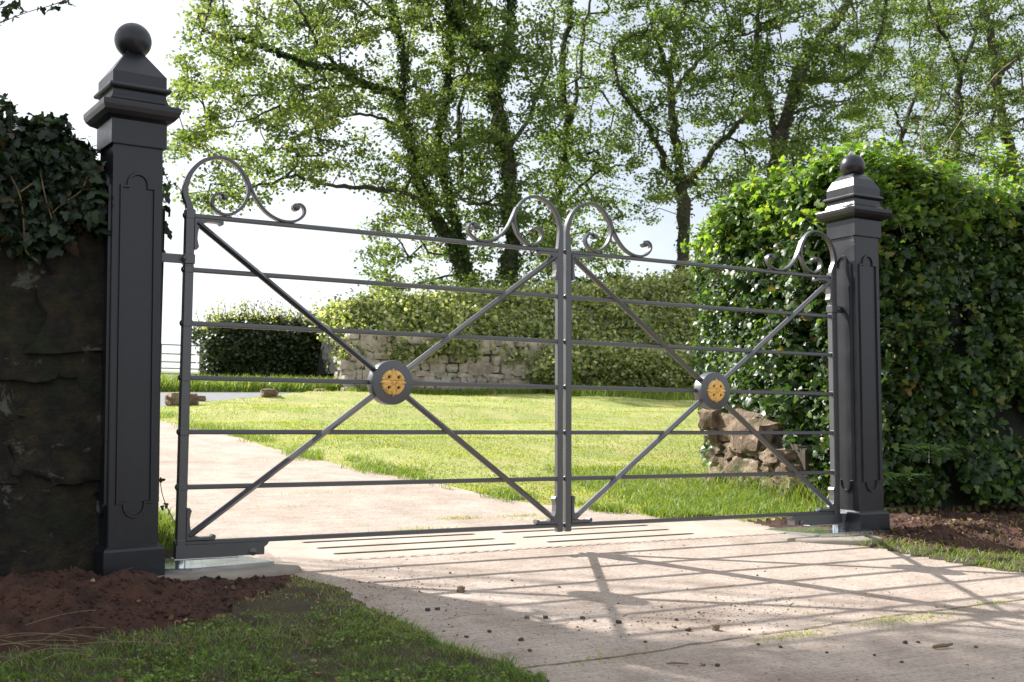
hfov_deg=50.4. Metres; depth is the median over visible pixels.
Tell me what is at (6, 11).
tree
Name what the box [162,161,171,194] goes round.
ivy sprig
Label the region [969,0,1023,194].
tree
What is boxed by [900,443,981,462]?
fern
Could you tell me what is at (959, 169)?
shrub
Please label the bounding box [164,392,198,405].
rock
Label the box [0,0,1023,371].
sky
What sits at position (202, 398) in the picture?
rock
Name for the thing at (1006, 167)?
tree
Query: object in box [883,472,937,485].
fern
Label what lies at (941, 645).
stick
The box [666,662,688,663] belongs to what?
stick
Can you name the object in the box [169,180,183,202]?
ivy sprig
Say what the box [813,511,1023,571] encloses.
verge grass
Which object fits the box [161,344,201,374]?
metal fence
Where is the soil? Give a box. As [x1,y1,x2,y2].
[0,505,1023,654]
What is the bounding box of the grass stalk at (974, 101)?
[935,58,1015,163]
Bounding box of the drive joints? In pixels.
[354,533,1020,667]
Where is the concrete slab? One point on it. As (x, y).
(302, 551)
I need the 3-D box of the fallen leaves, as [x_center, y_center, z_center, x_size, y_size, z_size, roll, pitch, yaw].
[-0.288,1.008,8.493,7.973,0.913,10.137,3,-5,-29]
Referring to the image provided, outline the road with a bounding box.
[160,392,301,406]
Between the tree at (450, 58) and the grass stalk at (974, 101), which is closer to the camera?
the grass stalk at (974, 101)
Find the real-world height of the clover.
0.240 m
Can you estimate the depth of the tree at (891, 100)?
42.43 m
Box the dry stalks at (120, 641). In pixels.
[0,610,496,661]
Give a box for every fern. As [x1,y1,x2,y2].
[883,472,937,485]
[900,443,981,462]
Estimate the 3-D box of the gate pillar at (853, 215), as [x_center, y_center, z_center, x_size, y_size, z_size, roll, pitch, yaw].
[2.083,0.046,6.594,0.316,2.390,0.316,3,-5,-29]
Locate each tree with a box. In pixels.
[0,0,75,25]
[163,0,479,286]
[350,0,502,296]
[441,0,577,290]
[523,0,643,287]
[605,0,809,273]
[730,0,903,182]
[829,0,955,166]
[896,0,1011,185]
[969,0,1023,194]
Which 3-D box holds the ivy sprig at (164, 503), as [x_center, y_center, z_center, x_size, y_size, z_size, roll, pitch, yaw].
[-1.515,0.714,4.809,0.106,0.224,0.035,4,-6,-40]
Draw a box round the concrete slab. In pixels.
[265,519,787,562]
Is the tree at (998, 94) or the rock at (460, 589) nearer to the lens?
the rock at (460, 589)
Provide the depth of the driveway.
4.69 m
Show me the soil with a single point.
(48, 625)
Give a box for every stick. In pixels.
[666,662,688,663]
[932,643,952,648]
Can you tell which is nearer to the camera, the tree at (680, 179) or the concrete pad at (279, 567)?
the concrete pad at (279, 567)
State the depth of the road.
17.96 m
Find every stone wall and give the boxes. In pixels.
[0,206,164,576]
[333,333,694,391]
[698,180,1023,510]
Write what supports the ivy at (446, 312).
on the stone wall at (492, 369)
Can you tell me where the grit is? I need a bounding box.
[273,541,1023,680]
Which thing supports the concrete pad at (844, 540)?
on the soil
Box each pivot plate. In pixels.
[165,555,273,572]
[763,525,885,536]
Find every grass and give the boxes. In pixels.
[158,372,695,552]
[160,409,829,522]
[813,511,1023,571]
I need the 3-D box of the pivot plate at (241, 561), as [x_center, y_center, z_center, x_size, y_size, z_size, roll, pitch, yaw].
[-1.337,0.957,4.745,0.540,0.048,0.395,3,-5,-29]
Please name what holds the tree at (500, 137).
on the field
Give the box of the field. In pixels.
[161,371,303,392]
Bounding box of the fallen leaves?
[0,417,1023,681]
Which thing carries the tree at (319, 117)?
on the field
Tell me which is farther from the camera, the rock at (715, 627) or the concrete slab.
the concrete slab
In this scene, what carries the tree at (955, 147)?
on the lawn at (289, 399)
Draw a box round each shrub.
[934,154,969,176]
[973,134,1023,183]
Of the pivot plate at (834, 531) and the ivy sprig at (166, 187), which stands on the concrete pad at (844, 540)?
the pivot plate at (834, 531)
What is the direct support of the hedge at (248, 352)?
on the field
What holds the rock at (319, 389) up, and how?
on the road
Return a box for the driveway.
[159,400,1023,681]
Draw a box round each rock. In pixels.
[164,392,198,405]
[198,396,205,400]
[260,389,278,396]
[313,388,327,391]
[457,586,464,592]
[710,624,719,630]
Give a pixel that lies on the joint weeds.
(785, 635)
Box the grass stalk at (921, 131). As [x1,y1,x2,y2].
[921,104,932,162]
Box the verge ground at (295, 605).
[0,539,1023,681]
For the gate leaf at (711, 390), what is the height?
1.746 m
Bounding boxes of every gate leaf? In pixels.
[162,155,563,560]
[563,202,843,531]
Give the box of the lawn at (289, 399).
[160,391,1022,521]
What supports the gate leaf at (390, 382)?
attached to the gate pillar at (131, 115)
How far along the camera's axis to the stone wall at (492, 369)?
22.66 m
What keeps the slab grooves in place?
on the concrete slab
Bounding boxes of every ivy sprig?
[159,477,175,521]
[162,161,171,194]
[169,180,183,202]
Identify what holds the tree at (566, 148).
on the field
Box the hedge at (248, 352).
[192,297,332,382]
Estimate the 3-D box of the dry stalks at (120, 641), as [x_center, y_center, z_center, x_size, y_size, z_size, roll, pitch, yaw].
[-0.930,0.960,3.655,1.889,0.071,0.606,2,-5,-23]
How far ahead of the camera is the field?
34.85 m
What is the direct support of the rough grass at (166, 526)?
on the soil
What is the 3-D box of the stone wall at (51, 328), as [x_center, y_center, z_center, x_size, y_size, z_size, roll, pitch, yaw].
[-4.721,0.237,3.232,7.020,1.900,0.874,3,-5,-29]
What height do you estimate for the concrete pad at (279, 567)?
0.128 m
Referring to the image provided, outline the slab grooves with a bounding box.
[307,525,689,553]
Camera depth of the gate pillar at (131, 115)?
4.45 m
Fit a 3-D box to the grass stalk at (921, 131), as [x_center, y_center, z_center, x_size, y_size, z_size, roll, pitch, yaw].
[3.254,-1.549,8.519,0.151,0.654,0.011,3,-5,-29]
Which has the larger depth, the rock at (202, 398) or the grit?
the rock at (202, 398)
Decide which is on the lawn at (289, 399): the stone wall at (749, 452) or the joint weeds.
the stone wall at (749, 452)
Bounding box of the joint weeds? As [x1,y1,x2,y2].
[217,453,1007,670]
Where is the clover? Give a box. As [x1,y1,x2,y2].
[0,603,546,681]
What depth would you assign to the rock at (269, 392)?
16.92 m
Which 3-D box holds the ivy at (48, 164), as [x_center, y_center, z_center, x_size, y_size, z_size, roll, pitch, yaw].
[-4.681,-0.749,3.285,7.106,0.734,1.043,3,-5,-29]
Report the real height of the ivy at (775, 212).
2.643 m
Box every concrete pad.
[158,560,301,580]
[770,534,892,544]
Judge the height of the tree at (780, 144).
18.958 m
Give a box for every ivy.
[0,93,172,268]
[298,265,701,394]
[678,135,1023,509]
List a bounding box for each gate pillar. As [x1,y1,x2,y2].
[83,23,181,575]
[815,154,891,530]

